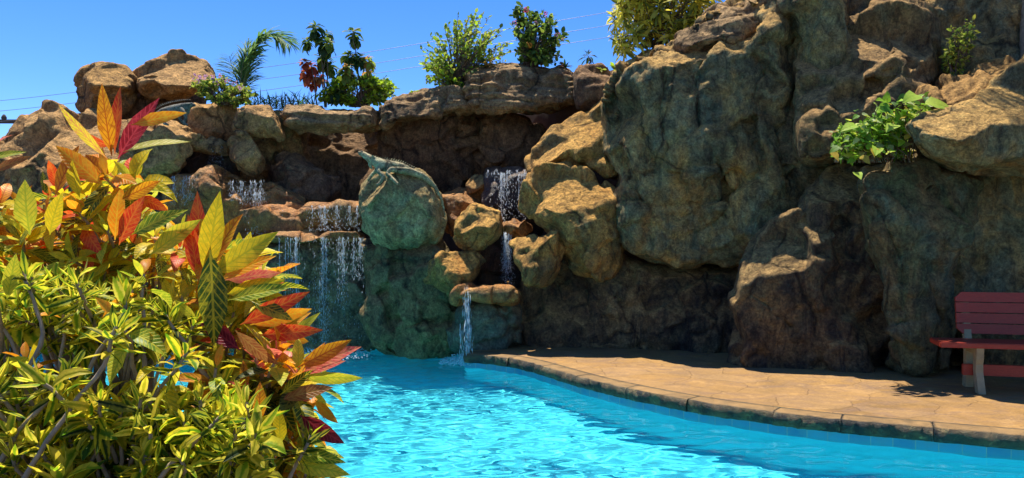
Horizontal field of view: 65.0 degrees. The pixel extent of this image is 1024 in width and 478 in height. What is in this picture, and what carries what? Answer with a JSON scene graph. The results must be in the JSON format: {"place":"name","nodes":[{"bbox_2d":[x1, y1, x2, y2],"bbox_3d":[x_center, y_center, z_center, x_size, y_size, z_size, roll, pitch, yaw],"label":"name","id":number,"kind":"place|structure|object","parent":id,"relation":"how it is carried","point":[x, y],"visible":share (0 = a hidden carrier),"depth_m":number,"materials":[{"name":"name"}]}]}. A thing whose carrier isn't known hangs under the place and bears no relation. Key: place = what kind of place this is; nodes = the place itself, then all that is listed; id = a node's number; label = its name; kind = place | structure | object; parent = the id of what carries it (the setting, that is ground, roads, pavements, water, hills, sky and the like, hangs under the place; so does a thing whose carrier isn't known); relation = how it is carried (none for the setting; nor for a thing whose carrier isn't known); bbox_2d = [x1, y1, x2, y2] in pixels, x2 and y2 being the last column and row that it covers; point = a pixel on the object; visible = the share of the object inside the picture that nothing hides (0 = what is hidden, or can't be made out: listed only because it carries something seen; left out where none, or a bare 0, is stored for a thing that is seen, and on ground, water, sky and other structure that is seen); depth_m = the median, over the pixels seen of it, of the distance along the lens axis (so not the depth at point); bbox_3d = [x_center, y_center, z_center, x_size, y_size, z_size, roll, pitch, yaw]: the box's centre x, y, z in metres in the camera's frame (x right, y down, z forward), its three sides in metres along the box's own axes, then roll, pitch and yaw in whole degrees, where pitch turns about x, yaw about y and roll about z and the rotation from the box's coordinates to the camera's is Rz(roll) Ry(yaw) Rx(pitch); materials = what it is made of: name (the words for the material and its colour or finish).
{"place":"outdoors","nodes":[
{"label":"outdoors","id":0,"kind":"place"},
{"bbox_2d":[0,11,610,100],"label":"power line","id":1,"kind":"object","parent":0,"point":[314,60],"visible":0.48,"depth_m":26.00,"materials":[{"name":"metal"}]},
{"bbox_2d":[0,36,612,121],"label":"power line","id":2,"kind":"object","parent":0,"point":[382,72],"visible":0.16,"depth_m":26.00,"materials":[{"name":"metal"}]},
{"bbox_2d":[3,24,613,110],"bbox_3d":[-7.669,-5.751,26.000,40.450,5.272,0.014,0,0,0],"label":"power line","id":3,"kind":"object","parent":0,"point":[352,66],"visible":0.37,"depth_m":26.00,"materials":[{"name":"metal"}]},
{"bbox_2d":[0,0,725,138],"label":"sky","id":4,"kind":"structure","parent":0,"point":[44,44],"materials":[{"name":"blue"}]},
{"bbox_2d":[9,346,1023,477],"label":"water","id":5,"kind":"structure","parent":0,"point":[396,416],"depth_m":6.14,"materials":[{"name":"blue liquid"}]},
{"bbox_2d":[229,238,375,351],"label":"rock wall","id":6,"kind":"structure","parent":5,"relation":"in","point":[353,288],"depth_m":11.02,"materials":[{"name":"grey stone"}]},
{"bbox_2d":[162,164,305,239],"bbox_3d":[-4.005,-0.439,11.800,2.483,1.285,1.332,0,0,0],"label":"rock terrace","id":7,"kind":"object","parent":6,"relation":"on","point":[210,182],"visible":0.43,"depth_m":11.36,"materials":[{"name":"brown stone"}]},
{"bbox_2d":[169,176,193,204],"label":"waterfall","id":8,"kind":"structure","parent":7,"relation":"on","point":[182,188],"depth_m":11.24,"materials":[{"name":"white liquid"}]},
{"bbox_2d":[178,140,240,175],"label":"rock","id":9,"kind":"object","parent":7,"relation":"on","point":[195,161],"visible":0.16,"depth_m":12.12,"materials":[{"name":"brown stone"}]},
{"bbox_2d":[189,132,229,155],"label":"rock","id":10,"kind":"object","parent":9,"relation":"on","point":[200,143],"visible":0.83,"depth_m":11.78,"materials":[{"name":"grey stone"}]},
{"bbox_2d":[187,102,236,140],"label":"rock","id":11,"kind":"object","parent":9,"relation":"on","point":[206,121],"visible":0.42,"depth_m":12.21,"materials":[{"name":"brown stone"}]},
{"bbox_2d":[189,73,258,108],"bbox_3d":[-4.367,-2.223,12.092,1.011,0.556,0.657,0,0,0],"label":"lantana","id":12,"kind":"object","parent":11,"relation":"on","point":[228,94],"visible":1,"depth_m":11.97,"materials":[{"name":"green plant"}]},
{"bbox_2d":[227,129,264,175],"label":"rock","id":13,"kind":"object","parent":7,"relation":"on","point":[246,156],"visible":0.98,"depth_m":11.65,"materials":[{"name":"grey stone"}]},
{"bbox_2d":[231,104,285,141],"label":"rock","id":14,"kind":"object","parent":13,"relation":"on","point":[262,121],"visible":0.94,"depth_m":11.70,"materials":[{"name":"brown stone"}]},
{"bbox_2d":[255,90,290,109],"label":"spiky plant","id":15,"kind":"object","parent":14,"relation":"on","point":[276,103],"visible":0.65,"depth_m":12.64,"materials":[{"name":"green plant"}]},
{"bbox_2d":[184,108,308,183],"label":"rock wall","id":16,"kind":"structure","parent":7,"relation":"on","point":[272,148],"depth_m":12.37,"materials":[{"name":"brown stone"}]},
{"bbox_2d":[237,89,286,109],"bbox_3d":[-3.963,-2.113,12.537,0.929,0.431,0.818,0,0,0],"label":"spiky plant","id":17,"kind":"object","parent":16,"relation":"on","point":[258,103],"visible":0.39,"depth_m":12.52,"materials":[{"name":"green plant"}]},
{"bbox_2d":[280,104,380,135],"bbox_3d":[-2.791,-1.808,12.288,1.637,0.539,1.358,0,0,0],"label":"rock slab","id":18,"kind":"object","parent":16,"relation":"on","point":[300,119],"visible":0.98,"depth_m":11.72,"materials":[{"name":"brown stone"}]},
{"bbox_2d":[271,90,307,107],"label":"spiky plant","id":19,"kind":"object","parent":18,"relation":"on","point":[297,102],"visible":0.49,"depth_m":12.53,"materials":[{"name":"green plant"}]},
{"bbox_2d":[281,91,330,109],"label":"spiky plant","id":20,"kind":"object","parent":18,"relation":"on","point":[312,102],"visible":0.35,"depth_m":12.62,"materials":[{"name":"green plant"}]},
{"bbox_2d":[299,20,338,107],"bbox_3d":[-3.034,-2.712,12.496,0.656,1.337,0.568,0,0,0],"label":"cluster plant","id":21,"kind":"object","parent":18,"relation":"on","point":[323,63],"visible":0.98,"depth_m":12.50,"materials":[{"name":"green plant"}]},
{"bbox_2d":[326,27,375,106],"bbox_3d":[-2.472,-2.684,12.496,0.777,1.305,0.586,0,0,0],"label":"cluster plant","id":22,"kind":"object","parent":18,"relation":"on","point":[356,61],"visible":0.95,"depth_m":12.41,"materials":[{"name":"green plant"}]},
{"bbox_2d":[316,71,399,107],"bbox_3d":[-2.405,-2.339,12.538,1.369,0.613,0.726,0,0,0],"label":"bright bush","id":23,"kind":"object","parent":18,"relation":"on","point":[379,91],"visible":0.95,"depth_m":12.41,"materials":[{"name":"green plant"}]},
{"bbox_2d":[264,151,342,203],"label":"boulder","id":24,"kind":"object","parent":7,"relation":"on","point":[302,176],"visible":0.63,"depth_m":11.96,"materials":[{"name":"brown stone"}]},
{"bbox_2d":[237,199,361,234],"bbox_3d":[-2.952,-0.273,11.348,1.858,0.580,0.736,0,0,0],"label":"rock terrace","id":25,"kind":"object","parent":6,"relation":"on","point":[268,218],"visible":0.75,"depth_m":11.05,"materials":[{"name":"brown stone"}]},
{"bbox_2d":[229,180,281,234],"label":"waterfall","id":26,"kind":"structure","parent":25,"relation":"on","point":[257,193],"depth_m":11.11,"materials":[{"name":"white liquid"}]},
{"bbox_2d":[257,228,365,243],"bbox_3d":[-2.795,-0.044,11.108,1.550,0.223,0.627,0,0,0],"label":"rock terrace","id":27,"kind":"object","parent":6,"relation":"on","point":[308,236],"visible":0.87,"depth_m":10.90,"materials":[{"name":"brown stone"}]},
{"bbox_2d":[306,206,358,231],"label":"waterfall","id":28,"kind":"structure","parent":27,"relation":"on","point":[335,219],"depth_m":10.94,"materials":[{"name":"white liquid"}]},
{"bbox_2d":[278,236,363,342],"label":"waterfall","id":29,"kind":"structure","parent":6,"relation":"on","point":[292,257],"depth_m":10.73,"materials":[{"name":"white liquid"}]},
{"bbox_2d":[304,347,371,359],"bbox_3d":[-2.530,1.465,10.544,1.485,0.153,1.195,0,0,0],"label":"splash","id":30,"kind":"object","parent":5,"relation":"on","point":[359,351],"visible":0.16,"depth_m":10.63,"materials":[{"name":"white liquid"}]},
{"bbox_2d":[355,239,457,358],"bbox_3d":[-1.355,0.879,10.880,1.574,1.884,1.236,0,0,0],"label":"rock pillar","id":31,"kind":"object","parent":5,"relation":"in","point":[406,311],"visible":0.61,"depth_m":10.41,"materials":[{"name":"green stone"}]},
{"bbox_2d":[358,168,446,249],"bbox_3d":[-1.462,-0.389,10.702,1.212,1.184,1.129,0,0,0],"label":"boulder","id":32,"kind":"object","parent":31,"relation":"on","point":[406,212],"visible":0.8,"depth_m":10.22,"materials":[{"name":"green stone"}]},
{"bbox_2d":[358,151,445,215],"bbox_3d":[-1.373,-0.707,10.209,1.140,0.811,0.345,0,0,-16],"label":"iguana statue","id":33,"kind":"object","parent":32,"relation":"on","point":[386,165],"visible":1,"depth_m":10.17,"materials":[{"name":"green stone"}]},
{"bbox_2d":[438,349,465,366],"bbox_3d":[-0.603,1.449,9.897,0.613,0.184,0.491,0,0,0],"label":"splash","id":34,"kind":"object","parent":5,"relation":"on","point":[460,360],"visible":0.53,"depth_m":9.85,"materials":[{"name":"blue liquid"}]},
{"bbox_2d":[355,69,737,300],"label":"hill","id":35,"kind":"structure","parent":0,"point":[547,121],"depth_m":12.64,"materials":[{"name":"brown stone"}]},
{"bbox_2d":[122,92,206,124],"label":"rock","id":36,"kind":"object","parent":35,"relation":"on","point":[141,102],"visible":0.11,"depth_m":13.18,"materials":[{"name":"stone"}]},
{"bbox_2d":[132,49,215,101],"bbox_3d":[-5.498,-2.667,13.103,1.526,0.882,1.219,0,0,0],"label":"boulder","id":37,"kind":"object","parent":36,"relation":"on","point":[169,75],"visible":0.85,"depth_m":12.90,"materials":[{"name":"brown stone"}]},
{"bbox_2d":[211,26,302,101],"bbox_3d":[-4.041,-2.834,12.879,1.557,1.296,0.963,0,0,31],"label":"feather palm","id":38,"kind":"object","parent":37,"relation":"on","point":[244,68],"visible":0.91,"depth_m":12.77,"materials":[{"name":"green plant"}]},
{"bbox_2d":[304,132,377,200],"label":"rock wall","id":39,"kind":"structure","parent":35,"relation":"on","point":[335,154],"depth_m":13.08,"materials":[{"name":"brown stone"}]},
{"bbox_2d":[375,112,546,192],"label":"rock wall","id":40,"kind":"structure","parent":35,"relation":"on","point":[449,152],"depth_m":12.29,"materials":[{"name":"brown stone"}]},
{"bbox_2d":[378,83,473,130],"bbox_3d":[-1.290,-2.033,12.272,1.476,0.875,1.324,0,0,0],"label":"rock slab","id":41,"kind":"object","parent":40,"relation":"on","point":[438,102],"visible":0.93,"depth_m":11.76,"materials":[{"name":"brown stone"}]},
{"bbox_2d":[419,8,512,86],"bbox_3d":[-0.717,-2.879,12.194,1.496,1.293,1.110,0,0,0],"label":"leafy shrub","id":42,"kind":"object","parent":41,"relation":"on","point":[450,72],"visible":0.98,"depth_m":12.09,"materials":[{"name":"green plant"}]},
{"bbox_2d":[461,62,574,115],"bbox_3d":[0.161,-2.266,12.165,1.840,0.974,1.564,0,0,0],"label":"rock slab","id":43,"kind":"object","parent":35,"relation":"on","point":[503,88],"visible":0.9,"depth_m":11.55,"materials":[{"name":"brown stone"}]},
{"bbox_2d":[475,58,497,68],"bbox_3d":[-0.359,-2.587,11.926,0.412,0.256,0.401,0,0,43],"label":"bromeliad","id":44,"kind":"object","parent":43,"relation":"on","point":[485,63],"visible":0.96,"depth_m":11.90,"materials":[{"name":"green plant"}]},
{"bbox_2d":[508,1,569,67],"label":"flowering shrub","id":45,"kind":"object","parent":43,"relation":"on","point":[530,50],"visible":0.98,"depth_m":11.83,"materials":[{"name":"green plant"}]},
{"bbox_2d":[558,59,571,67],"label":"plant","id":46,"kind":"object","parent":43,"relation":"on","point":[564,65],"visible":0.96,"depth_m":11.82,"materials":[{"name":"green plant"}]},
{"bbox_2d":[600,0,851,269],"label":"cliff rock","id":47,"kind":"object","parent":35,"relation":"on","point":[691,150],"visible":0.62,"depth_m":9.45,"materials":[{"name":"stone"}]},
{"bbox_2d":[609,62,615,70],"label":"weed","id":48,"kind":"object","parent":47,"relation":"on","point":[612,65],"visible":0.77,"depth_m":10.96,"materials":[{"name":"green plant"}]},
{"bbox_2d":[605,0,722,62],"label":"yellow shrub","id":49,"kind":"object","parent":47,"relation":"on","point":[660,23],"visible":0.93,"depth_m":10.60,"materials":[{"name":"green plant"}]},
{"bbox_2d":[674,0,766,52],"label":"rock","id":50,"kind":"object","parent":47,"relation":"on","point":[728,25],"visible":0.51,"depth_m":9.64,"materials":[{"name":"brown stone"}]},
{"bbox_2d":[737,0,924,15],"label":"rock wall","id":51,"kind":"structure","parent":47,"relation":"on","point":[856,6],"depth_m":9.81,"materials":[{"name":"brown stone"}]},
{"bbox_2d":[925,0,1021,74],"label":"rock wall","id":52,"kind":"structure","parent":35,"relation":"on","point":[996,23],"depth_m":9.02,"materials":[{"name":"stone"}]},
{"bbox_2d":[1019,0,1023,57],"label":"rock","id":53,"kind":"object","parent":52,"relation":"on","point":[1021,36],"visible":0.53,"depth_m":8.98,"materials":[{"name":"grey stone"}]},
{"bbox_2d":[470,344,1023,428],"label":"deck","id":54,"kind":"structure","parent":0,"point":[947,396],"depth_m":7.58,"materials":[{"name":"concrete"}]},
{"bbox_2d":[446,301,522,355],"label":"rock","id":55,"kind":"object","parent":54,"relation":"on","point":[496,327],"visible":0.62,"depth_m":10.00,"materials":[{"name":"grey stone"}]},
{"bbox_2d":[449,282,520,305],"bbox_3d":[-0.334,0.697,10.125,0.901,0.330,0.786,0,0,0],"label":"rock slab","id":56,"kind":"object","parent":55,"relation":"on","point":[503,294],"visible":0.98,"depth_m":9.80,"materials":[{"name":"brown stone"}]},
{"bbox_2d":[423,250,485,296],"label":"boulder","id":57,"kind":"object","parent":56,"relation":"on","point":[448,271],"visible":0.87,"depth_m":10.08,"materials":[{"name":"stone"}]},
{"bbox_2d":[453,203,502,251],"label":"boulder","id":58,"kind":"object","parent":57,"relation":"on","point":[477,227],"visible":0.98,"depth_m":10.27,"materials":[{"name":"brown stone"}]},
{"bbox_2d":[459,286,472,356],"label":"waterfall","id":59,"kind":"structure","parent":56,"relation":"on","point":[467,308],"depth_m":9.73,"materials":[{"name":"white liquid"}]},
{"bbox_2d":[501,233,514,283],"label":"waterfall","id":60,"kind":"structure","parent":56,"relation":"on","point":[506,245],"depth_m":10.35,"materials":[{"name":"white liquid"}]},
{"bbox_2d":[727,208,874,372],"bbox_3d":[3.264,0.765,8.975,1.676,2.264,1.271,0,0,15],"label":"boulder","id":61,"kind":"object","parent":54,"relation":"on","point":[789,308],"visible":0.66,"depth_m":8.50,"materials":[{"name":"brown stone"}]},
{"bbox_2d":[797,162,890,366],"bbox_3d":[3.788,0.322,9.009,1.220,2.374,1.245,0,0,14],"label":"rock","id":62,"kind":"object","parent":54,"relation":"on","point":[829,197],"visible":0.36,"depth_m":8.56,"materials":[{"name":"stone"}]},
{"bbox_2d":[775,104,922,191],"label":"rock wall","id":63,"kind":"structure","parent":62,"relation":"on","point":[802,176],"depth_m":9.30,"materials":[{"name":"brown stone"}]},
{"bbox_2d":[791,0,943,168],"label":"rock","id":64,"kind":"object","parent":62,"relation":"on","point":[894,49],"visible":0.73,"depth_m":8.75,"materials":[{"name":"brown stone"}]},
{"bbox_2d":[857,151,983,376],"bbox_3d":[4.345,0.363,8.470,1.609,2.546,1.342,0,0,0],"label":"rock pillar","id":65,"kind":"object","parent":54,"relation":"on","point":[919,217],"visible":0.86,"depth_m":7.96,"materials":[{"name":"grey stone"}]},
{"bbox_2d":[930,292,1023,394],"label":"park bench","id":66,"kind":"object","parent":54,"relation":"on","point":[975,370],"visible":1,"depth_m":7.46,"materials":[{"name":"red paint"}]},
{"label":"pool floor","id":67,"kind":"structure","parent":0,"visible":0},
{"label":"pool wall","id":68,"kind":"structure","parent":67,"relation":"on","visible":0},
{"bbox_2d":[463,351,1023,449],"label":"pool coping","id":69,"kind":"object","parent":68,"relation":"on","point":[972,435],"visible":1,"depth_m":6.45,"materials":[{"name":"stone"}]},
{"bbox_2d":[465,363,1023,455],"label":"tile band","id":70,"kind":"object","parent":68,"relation":"attached to","point":[884,440],"visible":0.38,"depth_m":6.41,"materials":[{"name":"blue tile"}]},
{"label":"ground","id":71,"kind":"structure","parent":0,"visible":0},
{"bbox_2d":[0,114,15,123],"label":"utility pole","id":72,"kind":"object","parent":71,"relation":"on","point":[4,119],"visible":0.9,"depth_m":26.93,"materials":[{"name":"grey wood"}]},
{"bbox_2d":[41,184,181,343],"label":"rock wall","id":73,"kind":"structure","parent":71,"relation":"on","point":[159,196],"depth_m":11.62,"materials":[{"name":"brown stone"}]},
{"bbox_2d":[0,99,126,209],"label":"boulder","id":74,"kind":"object","parent":73,"relation":"on","point":[42,133],"visible":0.41,"depth_m":11.65,"materials":[{"name":"brown stone"}]},
{"bbox_2d":[73,61,137,115],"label":"boulder","id":75,"kind":"object","parent":74,"relation":"on","point":[91,78],"visible":0.81,"depth_m":12.71,"materials":[{"name":"brown stone"}]},
{"bbox_2d":[116,118,192,184],"bbox_3d":[-5.288,-1.284,11.809,1.378,1.046,1.084,0,0,0],"label":"boulder","id":76,"kind":"object","parent":73,"relation":"on","point":[167,160],"visible":0.46,"depth_m":11.37,"materials":[{"name":"stone"}]},
{"bbox_2d":[155,99,195,125],"bbox_3d":[-4.975,-1.785,11.366,1.010,0.396,0.241,0,0,2],"label":"iguana statue","id":77,"kind":"object","parent":76,"relation":"on","point":[183,107],"visible":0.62,"depth_m":11.32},
{"bbox_2d":[0,259,239,477],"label":"croton shrub","id":78,"kind":"object","parent":71,"relation":"on","point":[149,338],"visible":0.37,"depth_m":2.19,"materials":[{"name":"yellow plant"}]},
{"bbox_2d":[0,303,334,477],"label":"croton shrub","id":79,"kind":"object","parent":71,"relation":"on","point":[226,435],"visible":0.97,"depth_m":2.04,"materials":[{"name":"yellow plant"}]},
{"bbox_2d":[209,323,361,477],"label":"croton shrub","id":80,"kind":"object","parent":71,"relation":"on","point":[293,380],"visible":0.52,"depth_m":2.35,"materials":[{"name":"orange plant"}]},
{"bbox_2d":[517,254,737,352],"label":"rock wall","id":81,"kind":"structure","parent":71,"relation":"on","point":[634,304],"depth_m":10.14,"materials":[{"name":"stone"}]},
{"bbox_2d":[462,166,543,287],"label":"waterfall","id":82,"kind":"object","parent":81,"relation":"on","point":[491,272],"visible":0.28,"depth_m":11.05,"materials":[{"name":"white liquid"}]},
{"bbox_2d":[442,187,481,236],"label":"rock","id":83,"kind":"object","parent":82,"relation":"on","point":[458,201],"visible":0.3,"depth_m":11.00,"materials":[{"name":"brown stone"}]},
{"bbox_2d":[466,174,483,196],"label":"rock","id":84,"kind":"object","parent":83,"relation":"on","point":[474,185],"visible":0.77,"depth_m":11.29,"materials":[{"name":"brown stone"}]},
{"bbox_2d":[502,218,532,237],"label":"rock","id":85,"kind":"object","parent":82,"relation":"on","point":[518,228],"visible":0.84,"depth_m":10.48,"materials":[{"name":"brown stone"}]},
{"bbox_2d":[487,169,525,221],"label":"waterfall","id":86,"kind":"structure","parent":85,"relation":"on","point":[507,171],"depth_m":10.81,"materials":[{"name":"white liquid"}]},
{"bbox_2d":[508,230,565,288],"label":"rock","id":87,"kind":"object","parent":81,"relation":"on","point":[537,260],"visible":0.99,"depth_m":9.79,"materials":[{"name":"brown stone"}]},
{"bbox_2d":[518,161,624,282],"bbox_3d":[0.795,-0.237,10.346,1.448,1.571,1.344,0,0,0],"label":"boulder","id":88,"kind":"object","parent":81,"relation":"on","point":[574,206],"visible":0.91,"depth_m":9.99,"materials":[{"name":"brown stone"}]},
{"bbox_2d":[524,100,617,179],"bbox_3d":[0.903,-1.398,10.891,1.481,1.234,1.260,0,0,0],"label":"boulder","id":89,"kind":"object","parent":88,"relation":"on","point":[577,139],"visible":0.69,"depth_m":10.64,"materials":[{"name":"brown stone"}]},
{"bbox_2d":[572,63,611,111],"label":"rock","id":90,"kind":"object","parent":89,"relation":"on","point":[590,81],"visible":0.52,"depth_m":11.17,"materials":[{"name":"brown stone"}]},
{"bbox_2d":[578,50,596,64],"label":"dark plant","id":91,"kind":"object","parent":90,"relation":"on","point":[588,59],"visible":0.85,"depth_m":11.80,"materials":[{"name":"green plant"}]},
{"bbox_2d":[881,348,962,365],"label":"rock wall","id":92,"kind":"structure","parent":71,"relation":"on","point":[956,357],"depth_m":8.79,"materials":[{"name":"brown stone"}]},
{"bbox_2d":[953,176,1023,364],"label":"rock wall","id":93,"kind":"structure","parent":71,"relation":"on","point":[991,259],"depth_m":8.22,"materials":[{"name":"grey stone"}]},
{"bbox_2d":[905,54,1023,177],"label":"boulder","id":94,"kind":"object","parent":93,"relation":"on","point":[981,133],"visible":0.91,"depth_m":7.50,"materials":[{"name":"brown stone"}]},
{"bbox_2d":[829,90,948,178],"bbox_3d":[3.696,-1.028,8.008,1.302,0.932,0.773,0,0,0],"label":"trailing vine","id":95,"kind":"object","parent":94,"relation":"on","point":[866,138],"visible":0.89,"depth_m":7.91,"materials":[{"name":"green plant"}]},
{"bbox_2d":[915,55,1016,109],"bbox_3d":[4.893,-1.608,8.434,1.625,0.732,0.773,0,0,-36],"label":"rock","id":96,"kind":"object","parent":94,"relation":"on","point":[949,89],"visible":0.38,"depth_m":8.17,"materials":[{"name":"brown stone"}]},
{"bbox_2d":[939,14,979,75],"bbox_3d":[4.778,-2.019,8.598,0.372,0.704,0.559,0,0,37],"label":"sapling","id":97,"kind":"object","parent":96,"relation":"on","point":[955,62],"visible":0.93,"depth_m":8.54,"materials":[{"name":"green plant"}]},
{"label":"soil bed","id":98,"kind":"structure","parent":71,"relation":"on","visible":0},
{"bbox_2d":[0,84,187,445],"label":"croton shrub","id":99,"kind":"object","parent":98,"relation":"on","point":[101,204],"visible":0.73,"depth_m":2.65,"materials":[{"name":"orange plant"}]},
{"bbox_2d":[0,250,213,414],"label":"croton shrub","id":100,"kind":"object","parent":98,"relation":"on","point":[21,325],"visible":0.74,"depth_m":2.32,"materials":[{"name":"yellow plant"}]},
{"bbox_2d":[139,191,321,390],"bbox_3d":[-1.040,0.644,2.861,0.594,1.601,1.356,0,0,-20],"label":"croton shrub","id":101,"kind":"object","parent":98,"relation":"on","point":[224,284],"visible":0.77,"depth_m":2.43,"materials":[{"name":"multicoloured plant"}]}
]}

